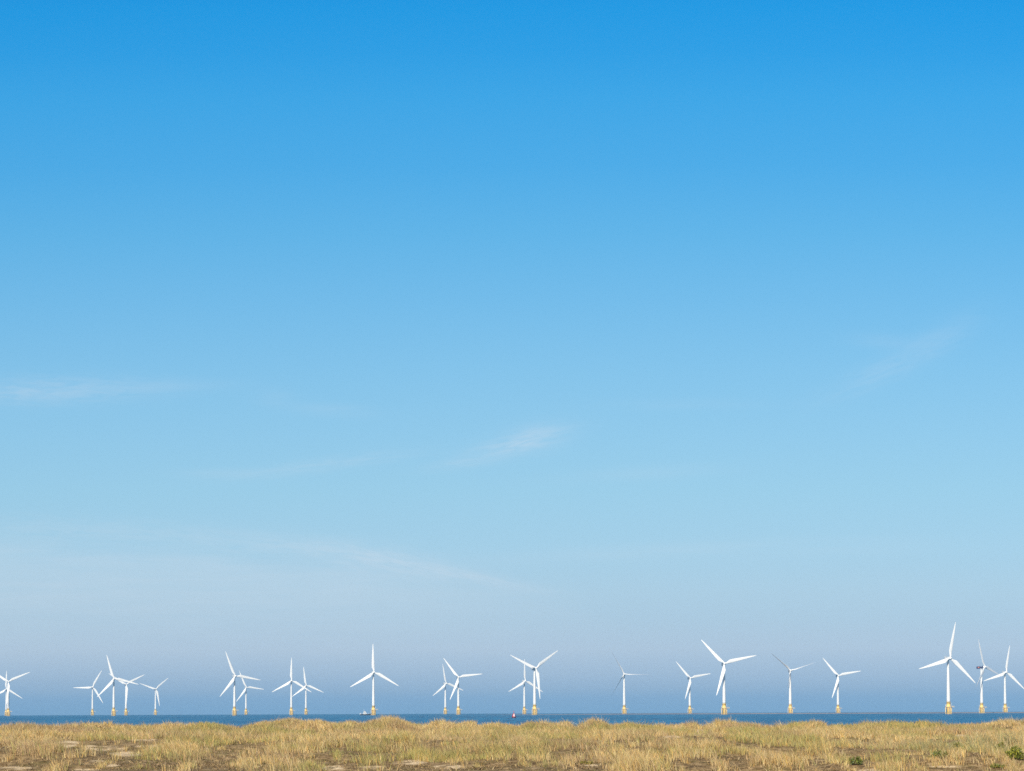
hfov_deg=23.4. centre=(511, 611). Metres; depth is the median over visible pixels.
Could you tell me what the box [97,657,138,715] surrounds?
wind turbine
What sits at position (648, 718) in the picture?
sea
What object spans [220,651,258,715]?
wind turbine
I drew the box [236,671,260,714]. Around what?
wind turbine
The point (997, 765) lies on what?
green shrub
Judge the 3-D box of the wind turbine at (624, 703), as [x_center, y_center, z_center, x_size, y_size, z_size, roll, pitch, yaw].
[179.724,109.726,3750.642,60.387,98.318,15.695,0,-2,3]
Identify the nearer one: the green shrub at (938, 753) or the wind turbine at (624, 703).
the green shrub at (938, 753)
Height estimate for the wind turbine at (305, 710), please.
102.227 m
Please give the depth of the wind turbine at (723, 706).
2939.01 m
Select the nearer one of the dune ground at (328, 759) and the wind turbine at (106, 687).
the dune ground at (328, 759)
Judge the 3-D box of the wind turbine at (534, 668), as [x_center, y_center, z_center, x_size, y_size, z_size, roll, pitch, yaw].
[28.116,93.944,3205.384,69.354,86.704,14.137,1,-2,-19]
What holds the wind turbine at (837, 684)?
in the sea
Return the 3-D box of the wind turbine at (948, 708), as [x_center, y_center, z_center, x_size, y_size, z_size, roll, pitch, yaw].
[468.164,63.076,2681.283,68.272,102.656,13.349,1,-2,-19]
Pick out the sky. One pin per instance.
(472, 335)
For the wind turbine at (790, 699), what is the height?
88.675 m
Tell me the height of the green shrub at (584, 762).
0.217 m
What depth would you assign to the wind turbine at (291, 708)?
4364.36 m
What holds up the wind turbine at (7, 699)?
in the sea
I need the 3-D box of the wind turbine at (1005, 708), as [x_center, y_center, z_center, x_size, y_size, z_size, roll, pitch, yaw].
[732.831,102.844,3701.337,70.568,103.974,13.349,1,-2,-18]
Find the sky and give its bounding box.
[0,0,1023,714]
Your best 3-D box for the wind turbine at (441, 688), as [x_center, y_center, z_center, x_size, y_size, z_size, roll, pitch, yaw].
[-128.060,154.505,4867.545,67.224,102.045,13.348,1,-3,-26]
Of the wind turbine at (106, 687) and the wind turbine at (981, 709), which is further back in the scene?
the wind turbine at (106, 687)
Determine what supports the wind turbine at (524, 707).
in the sea
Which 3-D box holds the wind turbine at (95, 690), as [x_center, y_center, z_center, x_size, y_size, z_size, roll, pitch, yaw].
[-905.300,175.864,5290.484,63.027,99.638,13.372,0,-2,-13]
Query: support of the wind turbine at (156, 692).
in the sea
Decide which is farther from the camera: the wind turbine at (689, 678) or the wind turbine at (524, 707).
the wind turbine at (524, 707)
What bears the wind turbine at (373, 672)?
in the sea
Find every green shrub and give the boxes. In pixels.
[580,760,593,764]
[849,756,862,764]
[928,749,947,758]
[990,763,1004,767]
[1005,745,1023,759]
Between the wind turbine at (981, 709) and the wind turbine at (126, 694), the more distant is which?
the wind turbine at (126, 694)
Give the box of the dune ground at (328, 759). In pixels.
[0,723,1023,770]
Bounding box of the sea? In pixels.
[0,712,1023,726]
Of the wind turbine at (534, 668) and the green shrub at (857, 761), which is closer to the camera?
the green shrub at (857, 761)
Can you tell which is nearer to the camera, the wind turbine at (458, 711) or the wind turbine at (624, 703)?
the wind turbine at (624, 703)
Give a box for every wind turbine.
[0,671,22,715]
[0,672,28,715]
[74,670,102,714]
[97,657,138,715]
[110,674,142,714]
[140,678,167,714]
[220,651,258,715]
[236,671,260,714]
[272,658,310,714]
[292,667,323,714]
[350,647,397,714]
[433,667,463,713]
[444,659,479,714]
[508,659,542,713]
[511,650,557,714]
[611,653,648,713]
[677,663,710,712]
[702,641,755,714]
[771,653,806,712]
[823,658,859,712]
[919,622,974,713]
[976,639,998,712]
[984,646,1023,711]

